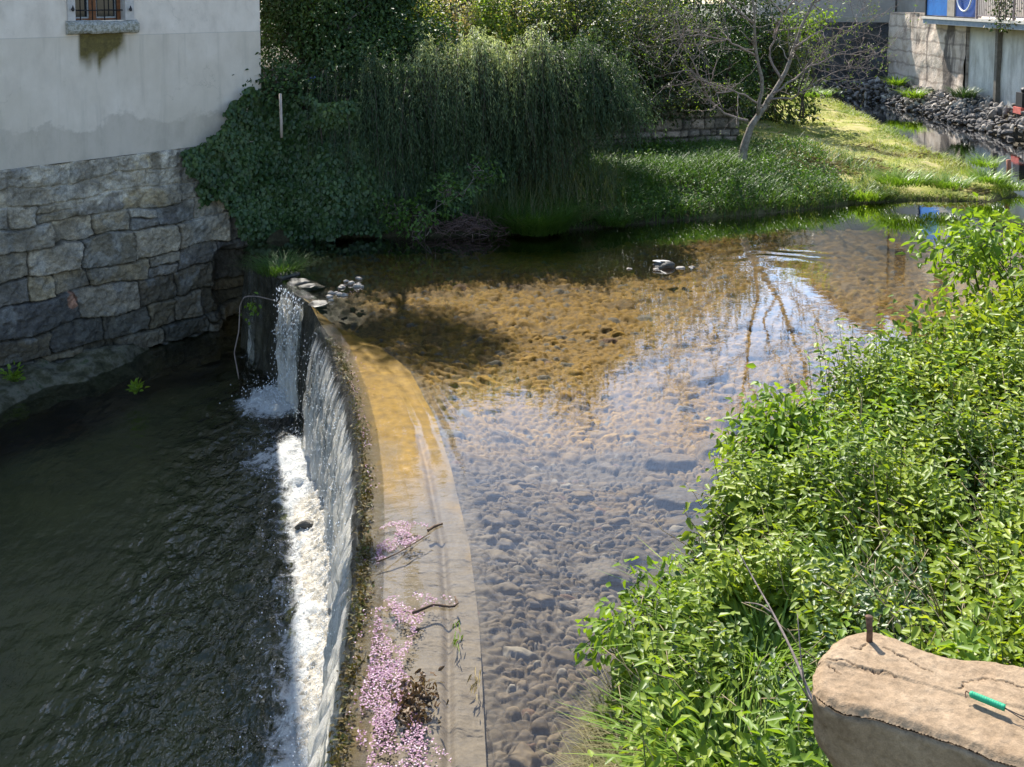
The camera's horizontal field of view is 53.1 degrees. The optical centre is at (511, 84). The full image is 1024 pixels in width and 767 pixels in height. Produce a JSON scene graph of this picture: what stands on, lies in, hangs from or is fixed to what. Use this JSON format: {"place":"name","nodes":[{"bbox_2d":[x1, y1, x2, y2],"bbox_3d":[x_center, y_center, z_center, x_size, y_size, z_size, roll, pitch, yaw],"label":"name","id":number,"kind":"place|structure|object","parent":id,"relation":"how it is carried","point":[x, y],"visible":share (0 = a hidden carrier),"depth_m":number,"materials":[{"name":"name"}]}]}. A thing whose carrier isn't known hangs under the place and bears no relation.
{"place":"outdoors","nodes":[
{"label":"outdoors","id":0,"kind":"place"},
{"bbox_2d":[0,342,364,766],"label":"pool bed","id":1,"kind":"object","parent":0,"point":[82,488],"visible":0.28,"depth_m":12.05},
{"bbox_2d":[239,255,485,766],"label":"weir","id":2,"kind":"object","parent":1,"relation":"on","point":[417,484],"visible":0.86,"depth_m":8.31,"materials":[{"name":"concrete"}]},
{"bbox_2d":[244,259,265,366],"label":"waterfall","id":3,"kind":"structure","parent":2,"relation":"on","point":[250,358],"depth_m":16.89,"materials":[{"name":"liquid"}]},
{"bbox_2d":[234,292,278,378],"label":"hanging twig","id":4,"kind":"object","parent":2,"relation":"hanging from","point":[253,310],"visible":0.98,"depth_m":15.47,"materials":[{"name":"brown plant"}]},
{"bbox_2d":[226,247,329,276],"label":"grass tuft","id":5,"kind":"object","parent":2,"relation":"on","point":[277,268],"visible":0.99,"depth_m":16.29,"materials":[{"name":"green plant"}]},
{"bbox_2d":[274,284,316,418],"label":"waterfall","id":6,"kind":"structure","parent":2,"relation":"on","point":[286,383],"depth_m":15.01,"materials":[{"name":"liquid"}]},
{"bbox_2d":[300,325,383,766],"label":"waterfall","id":7,"kind":"structure","parent":2,"relation":"on","point":[338,593],"depth_m":9.75,"materials":[{"name":"liquid"}]},
{"bbox_2d":[338,283,454,766],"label":"petals","id":8,"kind":"object","parent":2,"relation":"on","point":[388,706],"visible":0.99,"depth_m":6.54,"materials":[{"name":"plant"}]},
{"bbox_2d":[376,533,429,562],"bbox_3d":[-0.843,3.649,8.062,0.037,0.012,0.568,5,7,42],"label":"driftwood","id":9,"kind":"object","parent":2,"relation":"on","point":[400,551],"visible":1,"depth_m":8.00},
{"bbox_2d":[389,666,448,732],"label":"leaf clump","id":10,"kind":"object","parent":2,"relation":"on","point":[418,692],"visible":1,"depth_m":6.32,"materials":[{"name":"plant"}]},
{"bbox_2d":[452,620,462,651],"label":"sprig","id":11,"kind":"object","parent":2,"relation":"on","point":[454,640],"visible":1,"depth_m":6.95,"materials":[{"name":"green plant"}]},
{"bbox_2d":[466,667,481,698],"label":"sprig","id":12,"kind":"object","parent":2,"relation":"on","point":[476,683],"visible":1,"depth_m":6.50,"materials":[{"name":"plant"}]},
{"bbox_2d":[26,314,363,766],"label":"pool water","id":13,"kind":"structure","parent":0,"point":[295,688],"depth_m":10.35,"materials":[{"name":"liquid"}]},
{"bbox_2d":[0,343,162,427],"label":"rock ledge","id":14,"kind":"object","parent":13,"relation":"in","point":[47,384],"visible":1,"depth_m":15.97,"materials":[{"name":"stone"}]},
{"bbox_2d":[0,360,25,381],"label":"weed","id":15,"kind":"object","parent":14,"relation":"on","point":[16,374],"visible":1,"depth_m":15.53,"materials":[{"name":"green plant"}]},
{"bbox_2d":[126,377,149,394],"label":"weed","id":16,"kind":"object","parent":13,"relation":"on","point":[137,386],"visible":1,"depth_m":15.08,"materials":[{"name":"green plant"}]},
{"bbox_2d":[219,288,350,766],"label":"spray","id":17,"kind":"object","parent":13,"relation":"on","point":[303,482],"visible":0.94,"depth_m":11.86,"materials":[{"name":"white liquid"}]},
{"bbox_2d":[294,520,313,529],"bbox_3d":[-2.270,4.964,11.489,0.334,0.176,0.128,0,5,0],"label":"boulder","id":18,"kind":"object","parent":13,"relation":"in","point":[304,524],"visible":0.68,"depth_m":11.44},
{"bbox_2d":[291,487,350,764],"bbox_3d":[-1.812,5.134,8.354,0.947,0.300,8.590,-1,5,-7],"label":"foam","id":19,"kind":"object","parent":13,"relation":"on","point":[309,564],"visible":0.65,"depth_m":10.11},
{"bbox_2d":[7,21,724,198],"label":"terrace ground","id":20,"kind":"structure","parent":0,"point":[272,69],"depth_m":20.83,"materials":[{"name":"plant"}]},
{"bbox_2d":[0,0,260,423],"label":"house","id":21,"kind":"structure","parent":20,"relation":"on","point":[118,249],"depth_m":16.91,"materials":[{"name":"stone"}]},
{"bbox_2d":[65,0,139,34],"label":"window","id":22,"kind":"structure","parent":21,"relation":"in","point":[79,12],"depth_m":16.65,"materials":[{"name":"stone"}]},
{"bbox_2d":[179,86,522,243],"bbox_3d":[-2.764,1.518,18.691,6.173,2.970,1.850,-1,5,-9],"label":"ivy","id":23,"kind":"object","parent":21,"relation":"attached to","point":[238,172],"visible":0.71,"depth_m":18.40,"materials":[{"name":"green plant"}]},
{"bbox_2d":[259,0,439,72],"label":"evergreen tree","id":24,"kind":"object","parent":20,"relation":"on","point":[383,14],"visible":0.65,"depth_m":20.51,"materials":[{"name":"green plant"}]},
{"bbox_2d":[233,0,504,130],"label":"undergrowth shrub","id":25,"kind":"object","parent":20,"relation":"on","point":[289,82],"visible":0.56,"depth_m":19.91,"materials":[{"name":"green plant"}]},
{"bbox_2d":[295,29,454,234],"bbox_3d":[-2.527,1.024,18.902,2.944,4.070,2.144,0,5,0],"label":"hanging broom","id":26,"kind":"object","parent":20,"relation":"on","point":[368,90],"visible":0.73,"depth_m":18.55,"materials":[{"name":"green plant"}]},
{"bbox_2d":[414,0,462,39],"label":"background tree","id":27,"kind":"object","parent":20,"relation":"on","point":[428,1],"visible":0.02,"depth_m":32.39,"materials":[{"name":"green plant"}]},
{"bbox_2d":[385,13,508,210],"bbox_3d":[-1.484,0.779,19.560,2.889,4.267,2.185,0,5,0],"label":"hanging broom","id":28,"kind":"object","parent":20,"relation":"on","point":[445,85],"visible":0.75,"depth_m":19.12,"materials":[{"name":"green plant"}]},
{"bbox_2d":[395,0,530,58],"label":"shrub","id":29,"kind":"object","parent":20,"relation":"on","point":[455,15],"visible":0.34,"depth_m":22.59,"materials":[{"name":"green plant"}]},
{"bbox_2d":[419,0,533,40],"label":"background tree","id":30,"kind":"object","parent":20,"relation":"on","point":[466,12],"visible":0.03,"depth_m":33.78,"materials":[{"name":"green plant"}]},
{"bbox_2d":[437,0,589,54],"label":"shrub","id":31,"kind":"object","parent":20,"relation":"on","point":[521,30],"visible":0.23,"depth_m":23.10,"materials":[{"name":"green plant"}]},
{"bbox_2d":[446,19,596,204],"bbox_3d":[0.027,0.861,19.780,3.278,4.274,2.164,0,5,0],"label":"hanging broom","id":32,"kind":"object","parent":20,"relation":"on","point":[501,82],"visible":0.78,"depth_m":19.33,"materials":[{"name":"green plant"}]},
{"bbox_2d":[486,0,651,80],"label":"background tree","id":33,"kind":"object","parent":20,"relation":"on","point":[565,11],"visible":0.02,"depth_m":31.04,"materials":[{"name":"green plant"}]},
{"bbox_2d":[502,0,648,93],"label":"shrub","id":34,"kind":"object","parent":20,"relation":"on","point":[606,34],"visible":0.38,"depth_m":22.39,"materials":[{"name":"green plant"}]},
{"bbox_2d":[510,22,667,199],"bbox_3d":[1.287,0.611,19.967,3.307,3.644,2.184,0,5,0],"label":"hanging broom","id":35,"kind":"object","parent":20,"relation":"on","point":[617,100],"visible":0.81,"depth_m":19.60,"materials":[{"name":"green plant"}]},
{"bbox_2d":[528,0,684,57],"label":"shrub","id":36,"kind":"object","parent":20,"relation":"on","point":[622,15],"visible":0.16,"depth_m":28.22,"materials":[{"name":"green plant"}]},
{"bbox_2d":[551,0,730,80],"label":"background tree","id":37,"kind":"object","parent":20,"relation":"on","point":[662,23],"visible":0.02,"depth_m":30.82,"materials":[{"name":"green plant"}]},
{"bbox_2d":[582,0,715,98],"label":"shrub","id":38,"kind":"object","parent":20,"relation":"on","point":[647,69],"visible":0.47,"depth_m":25.91,"materials":[{"name":"green plant"}]},
{"bbox_2d":[619,0,790,120],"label":"background tree","id":39,"kind":"object","parent":20,"relation":"on","point":[766,115],"visible":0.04,"depth_m":31.00,"materials":[{"name":"green plant"}]},
{"bbox_2d":[647,0,772,125],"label":"shrub","id":40,"kind":"object","parent":20,"relation":"on","point":[726,72],"visible":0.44,"depth_m":27.12,"materials":[{"name":"green plant"}]},
{"bbox_2d":[680,0,843,124],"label":"background tree","id":41,"kind":"object","parent":20,"relation":"on","point":[776,115],"visible":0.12,"depth_m":31.74,"materials":[{"name":"green plant"}]},
{"bbox_2d":[260,3,724,68],"bbox_3d":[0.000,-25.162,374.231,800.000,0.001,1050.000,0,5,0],"label":"ground","id":42,"kind":"structure","parent":0,"point":[637,7],"depth_m":493.48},
{"bbox_2d":[242,250,993,766],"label":"riverbed","id":43,"kind":"structure","parent":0,"point":[574,424],"depth_m":11.73,"materials":[{"name":"gravel"}]},
{"bbox_2d":[236,94,1016,268],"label":"bank","id":44,"kind":"structure","parent":0,"point":[277,235],"depth_m":22.00,"materials":[{"name":"plant"}]},
{"bbox_2d":[279,94,282,137],"bbox_3d":[-4.031,0.546,17.866,0.041,0.772,0.041,5,7,45],"label":"wooden stake","id":45,"kind":"object","parent":44,"relation":"on","point":[281,116],"visible":1,"depth_m":17.85,"materials":[{"name":"grey wood"}]},
{"bbox_2d":[364,154,510,240],"bbox_3d":[-1.302,2.053,18.145,2.590,1.530,1.228,0,5,0],"label":"bramble","id":46,"kind":"object","parent":44,"relation":"on","point":[427,220],"visible":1,"depth_m":18.09,"materials":[{"name":"green plant"}]},
{"bbox_2d":[412,198,488,222],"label":"grass tuft","id":47,"kind":"object","parent":44,"relation":"on","point":[459,215],"visible":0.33,"depth_m":18.84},
{"bbox_2d":[410,210,521,238],"bbox_3d":[-0.770,2.556,18.624,2.296,0.638,0.783,0,5,0],"label":"brushwood","id":48,"kind":"object","parent":44,"relation":"on","point":[475,225],"visible":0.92,"depth_m":18.51,"materials":[{"name":"wood"}]},
{"bbox_2d":[466,191,607,236],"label":"sedge tuft","id":49,"kind":"object","parent":44,"relation":"on","point":[544,224],"visible":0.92,"depth_m":18.47,"materials":[{"name":"green plant"}]},
{"bbox_2d":[457,149,633,235],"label":"seeded grass","id":50,"kind":"structure","parent":44,"relation":"on","point":[574,178],"depth_m":19.47,"materials":[{"name":"plant"}]},
{"bbox_2d":[553,204,616,221],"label":"dry tuft","id":51,"kind":"object","parent":44,"relation":"on","point":[583,219],"visible":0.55,"depth_m":19.18,"materials":[{"name":"plant"}]},
{"bbox_2d":[579,200,652,226],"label":"grass tuft","id":52,"kind":"object","parent":44,"relation":"on","point":[623,219],"visible":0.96,"depth_m":19.11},
{"bbox_2d":[590,99,738,153],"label":"terrace wall","id":53,"kind":"structure","parent":44,"relation":"on","point":[701,128],"depth_m":24.88,"materials":[{"name":"stone"}]},
{"bbox_2d":[619,68,772,133],"bbox_3d":[3.461,0.430,24.489,5.876,1.579,1.493,-1,5,-16],"label":"trailing shrub","id":54,"kind":"object","parent":53,"relation":"on","point":[726,98],"visible":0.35,"depth_m":24.58,"materials":[{"name":"green plant"}]},
{"bbox_2d":[472,129,896,234],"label":"bank grass","id":55,"kind":"structure","parent":44,"relation":"on","point":[692,160],"depth_m":21.39,"materials":[{"name":"plant"}]},
{"bbox_2d":[704,0,815,120],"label":"shrub","id":56,"kind":"object","parent":44,"relation":"on","point":[771,79],"visible":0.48,"depth_m":29.87,"materials":[{"name":"green plant"}]},
{"bbox_2d":[608,0,927,162],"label":"bare tree","id":57,"kind":"object","parent":44,"relation":"on","point":[746,139],"visible":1,"depth_m":22.54,"materials":[{"name":"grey plant"}]},
{"bbox_2d":[768,2,845,117],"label":"shrub","id":58,"kind":"object","parent":44,"relation":"on","point":[804,33],"visible":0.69,"depth_m":28.98,"materials":[{"name":"green plant"}]},
{"bbox_2d":[725,0,894,21],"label":"outbuilding","id":59,"kind":"structure","parent":44,"relation":"on","point":[884,5],"depth_m":48.37,"materials":[{"name":"concrete"}]},
{"bbox_2d":[796,86,836,97],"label":"grass tuft","id":60,"kind":"object","parent":44,"relation":"on","point":[820,91],"visible":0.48,"depth_m":37.00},
{"bbox_2d":[739,130,991,196],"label":"grass","id":61,"kind":"structure","parent":44,"relation":"on","point":[882,168],"depth_m":23.64,"materials":[{"name":"plant"}]},
{"bbox_2d":[838,180,901,201],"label":"grass tuft","id":62,"kind":"object","parent":44,"relation":"on","point":[869,197],"visible":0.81,"depth_m":21.42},
{"bbox_2d":[725,12,1023,107],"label":"embankment wall","id":63,"kind":"structure","parent":44,"relation":"on","point":[939,57],"depth_m":39.68,"materials":[{"name":"stone"}]},
{"bbox_2d":[922,16,1023,29],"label":"walkway","id":64,"kind":"structure","parent":63,"relation":"on","point":[970,22],"depth_m":35.32,"materials":[{"name":"concrete"}]},
{"bbox_2d":[975,0,1023,20],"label":"railing","id":65,"kind":"object","parent":64,"relation":"on","point":[1013,10],"visible":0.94,"depth_m":33.58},
{"bbox_2d":[925,0,978,18],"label":"blue screen","id":66,"kind":"object","parent":65,"relation":"attached to","point":[944,8],"visible":1,"depth_m":37.08,"materials":[{"name":"paint"}]},
{"bbox_2d":[957,0,971,11],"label":"hose","id":67,"kind":"object","parent":66,"relation":"attached to","point":[967,7],"visible":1,"depth_m":35.72,"materials":[{"name":"white plastic"}]},
{"bbox_2d":[981,0,1023,32],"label":"climbing vine","id":68,"kind":"object","parent":65,"relation":"attached to","point":[1003,4],"visible":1,"depth_m":32.92,"materials":[{"name":"green plant"}]},
{"bbox_2d":[738,92,1023,210],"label":"short grass","id":69,"kind":"structure","parent":44,"relation":"on","point":[875,124],"depth_m":27.00,"materials":[{"name":"plant"}]},
{"bbox_2d":[857,162,945,187],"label":"grass tuft","id":70,"kind":"object","parent":44,"relation":"on","point":[898,179],"visible":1,"depth_m":21.72,"materials":[{"name":"plant"}]},
{"bbox_2d":[908,170,981,189],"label":"grass tuft","id":71,"kind":"object","parent":44,"relation":"on","point":[945,182],"visible":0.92,"depth_m":21.57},
{"bbox_2d":[960,151,1007,167],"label":"grass tuft","id":72,"kind":"object","parent":44,"relation":"on","point":[976,161],"visible":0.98,"depth_m":24.56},
{"bbox_2d":[949,166,1019,184],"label":"grass tuft","id":73,"kind":"object","parent":44,"relation":"on","point":[996,178],"visible":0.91,"depth_m":22.49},
{"bbox_2d":[989,178,1023,190],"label":"grass tuft","id":74,"kind":"object","parent":44,"relation":"on","point":[1010,183],"visible":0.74,"depth_m":22.55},
{"bbox_2d":[1006,159,1010,180],"bbox_3d":[11.134,1.994,22.977,0.109,0.627,0.101,0,5,0],"label":"post","id":75,"kind":"object","parent":44,"relation":"on","point":[1008,162],"visible":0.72,"depth_m":22.93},
{"bbox_2d":[243,95,1023,309],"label":"river water","id":76,"kind":"structure","parent":0,"point":[852,245],"depth_m":17.69,"materials":[{"name":"liquid"}]},
{"bbox_2d":[275,271,300,280],"bbox_3d":[-3.508,3.004,16.035,0.392,0.164,0.290,0,5,0],"label":"lip stone","id":77,"kind":"object","parent":76,"relation":"in","point":[290,276],"visible":0.8,"depth_m":15.95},
{"bbox_2d":[286,278,314,289],"bbox_3d":[-3.226,3.054,15.679,0.435,0.169,0.314,0,5,0],"label":"lip stone","id":78,"kind":"object","parent":76,"relation":"in","point":[296,281],"visible":0.82,"depth_m":15.58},
{"bbox_2d":[297,283,326,292],"bbox_3d":[-3.018,3.074,15.449,0.455,0.152,0.253,0,5,0],"label":"lip stone","id":79,"kind":"object","parent":76,"relation":"in","point":[311,287],"visible":1,"depth_m":15.37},
{"bbox_2d":[308,300,327,308],"bbox_3d":[-2.766,3.143,14.596,0.291,0.110,0.222,0,5,0],"label":"lip stone","id":80,"kind":"object","parent":76,"relation":"in","point":[319,304],"visible":1,"depth_m":14.54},
{"bbox_2d":[427,523,442,531],"bbox_3d":[-0.633,3.622,8.384,0.037,0.026,0.157,5,7,44],"label":"driftwood","id":81,"kind":"object","parent":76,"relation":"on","point":[432,527],"visible":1,"depth_m":8.38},
{"bbox_2d":[412,596,458,613],"bbox_3d":[-0.534,3.718,7.278,0.355,0.023,0.111,-3,6,-30],"label":"driftwood","id":82,"kind":"object","parent":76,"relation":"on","point":[430,605],"visible":1,"depth_m":7.29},
{"bbox_2d":[652,260,674,268],"bbox_3d":[2.430,2.907,16.413,0.364,0.171,0.197,0,5,0],"label":"river boulder","id":83,"kind":"object","parent":76,"relation":"in","point":[663,264],"visible":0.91,"depth_m":16.36,"materials":[{"name":"stone"}]},
{"bbox_2d":[548,428,1006,766],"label":"bank","id":84,"kind":"structure","parent":0,"point":[679,544],"depth_m":6.88,"materials":[{"name":"soil"}]},
{"bbox_2d":[577,671,673,738],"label":"dock plant","id":85,"kind":"object","parent":84,"relation":"on","point":[612,706],"visible":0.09,"depth_m":5.95,"materials":[{"name":"green plant"}]},
{"bbox_2d":[535,658,728,766],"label":"dry grass","id":86,"kind":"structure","parent":84,"relation":"on","point":[599,760],"depth_m":5.79,"materials":[{"name":"plant"}]},
{"bbox_2d":[574,551,726,694],"bbox_3d":[0.795,3.440,6.336,0.890,0.963,0.723,-2,6,-26],"label":"leafy shrub","id":87,"kind":"object","parent":84,"relation":"on","point":[616,626],"visible":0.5,"depth_m":6.27,"materials":[{"name":"green plant"}]},
{"bbox_2d":[553,624,814,766],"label":"grass tussock","id":88,"kind":"object","parent":84,"relation":"on","point":[685,751],"depth_m":5.39,"materials":[{"name":"plant"}]},
{"bbox_2d":[568,531,920,732],"bbox_3d":[1.435,3.252,5.977,2.072,0.455,2.057,2,5,19],"label":"grass tussock","id":89,"kind":"object","parent":84,"relation":"on","point":[779,641],"depth_m":6.12,"materials":[{"name":"plant"}]},
{"bbox_2d":[737,548,811,702],"bbox_3d":[1.249,2.638,4.919,0.182,0.373,0.876,-1,5,-8],"label":"dead stalk","id":90,"kind":"object","parent":84,"relation":"on","point":[809,695],"visible":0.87,"depth_m":4.83,"materials":[{"name":"plant"}]},
{"bbox_2d":[705,363,846,473],"bbox_3d":[2.233,3.040,8.646,1.135,1.152,1.214,0,5,0],"label":"leafy shrub","id":91,"kind":"object","parent":84,"relation":"on","point":[774,427],"visible":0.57,"depth_m":8.52,"materials":[{"name":"green plant"}]},
{"bbox_2d":[588,269,1023,766],"bbox_3d":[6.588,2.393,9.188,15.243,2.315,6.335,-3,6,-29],"label":"undergrowth","id":92,"kind":"object","parent":84,"relation":"on","point":[944,505],"visible":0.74,"depth_m":6.71,"materials":[{"name":"green plant"}]},
{"bbox_2d":[592,341,1023,766],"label":"dry stems","id":93,"kind":"object","parent":84,"relation":"on","point":[887,585],"visible":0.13,"depth_m":6.05,"materials":[{"name":"plant"}]},
{"bbox_2d":[595,422,1022,766],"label":"ground cover","id":94,"kind":"object","parent":84,"relation":"on","point":[914,569],"visible":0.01,"depth_m":6.31,"materials":[{"name":"green plant"}]},
{"bbox_2d":[611,322,1023,766],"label":"dark bramble","id":95,"kind":"object","parent":84,"relation":"on","point":[913,594],"visible":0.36,"depth_m":5.82,"materials":[{"name":"green plant"}]},
{"bbox_2d":[746,519,944,644],"bbox_3d":[2.207,3.106,6.321,1.556,0.390,1.624,0,5,0],"label":"grass tussock","id":96,"kind":"object","parent":84,"relation":"on","point":[823,552],"depth_m":6.47,"materials":[{"name":"plant"}]},
{"bbox_2d":[812,632,1023,766],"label":"stone slab","id":97,"kind":"structure","parent":84,"relation":"on","point":[880,700],"depth_m":2.62,"materials":[{"name":"stone"}]},
{"bbox_2d":[865,614,872,642],"bbox_3d":[0.998,1.533,2.864,0.020,0.099,0.023,-5,7,-44],"label":"iron rod","id":98,"kind":"object","parent":97,"relation":"on","point":[869,627],"visible":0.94,"depth_m":2.85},
{"bbox_2d":[965,691,1023,719],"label":"green handle","id":99,"kind":"object","parent":97,"relation":"on","point":[989,701],"visible":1,"depth_m":2.59,"materials":[{"name":"plastic"}]},
{"bbox_2d":[854,261,1023,385],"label":"leafy shrub","id":100,"kind":"object","parent":84,"relation":"on","point":[996,317],"visible":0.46,"depth_m":9.98,"materials":[{"name":"green plant"}]},
{"bbox_2d":[889,192,1023,334],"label":"leafy shrub","id":101,"kind":"object","parent":84,"relation":"on","point":[976,248],"visible":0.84,"depth_m":11.62,"materials":[{"name":"green plant"}]},
{"bbox_2d":[814,76,1023,139],"bbox_3d":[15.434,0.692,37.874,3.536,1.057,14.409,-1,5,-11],"label":"rubble","id":102,"kind":"object","parent":0,"point":[982,116],"visible":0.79,"depth_m":36.97,"materials":[{"name":"stone"}]},
{"bbox_2d":[878,73,914,85],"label":"rock weed","id":103,"kind":"object","parent":102,"relation":"on","point":[896,82],"visible":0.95,"depth_m":41.21,"materials":[{"name":"green plant"}]},
{"bbox_2d":[893,86,935,98],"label":"rock weed","id":104,"kind":"object","parent":102,"relation":"on","point":[917,94],"visible":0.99,"depth_m":38.57,"materials":[{"name":"green plant"}]},
{"bbox_2d":[946,85,984,97],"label":"rock weed","id":105,"kind":"object","parent":102,"relation":"on","point":[962,93],"visible":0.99,"depth_m":35.21,"materials":[{"name":"green plant"}]},
{"bbox_2d":[943,91,993,120],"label":"rocks","id":106,"kind":"object","parent":102,"relation":"on","point":[980,98],"visible":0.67,"depth_m":35.25,"materials":[{"name":"grey stone"}]},
{"bbox_2d":[988,109,997,117],"bbox_3d":[15.570,0.966,33.160,0.336,0.314,0.203,-42,28,-8],"label":"rock","id":107,"kind":"object","parent":102,"relation":"on","point":[992,113],"visible":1,"depth_m":33.09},
{"bbox_2d":[995,108,1002,115],"bbox_3d":[15.777,0.882,33.172,0.160,0.302,0.293,-1,5,-7],"label":"rock","id":108,"kind":"object","parent":102,"relation":"on","point":[999,112],"visible":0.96,"depth_m":33.08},
{"bbox_2d":[1013,87,1023,113],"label":"red crate","id":109,"kind":"object","parent":102,"relation":"on","point":[1018,107],"visible":1,"depth_m":31.72,"materials":[{"name":"plastic"}]},
{"bbox_2d":[895,0,1022,16],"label":"building","id":110,"kind":"structure","parent":0,"point":[906,6],"depth_m":45.51,"materials":[{"name":"ceramic"}]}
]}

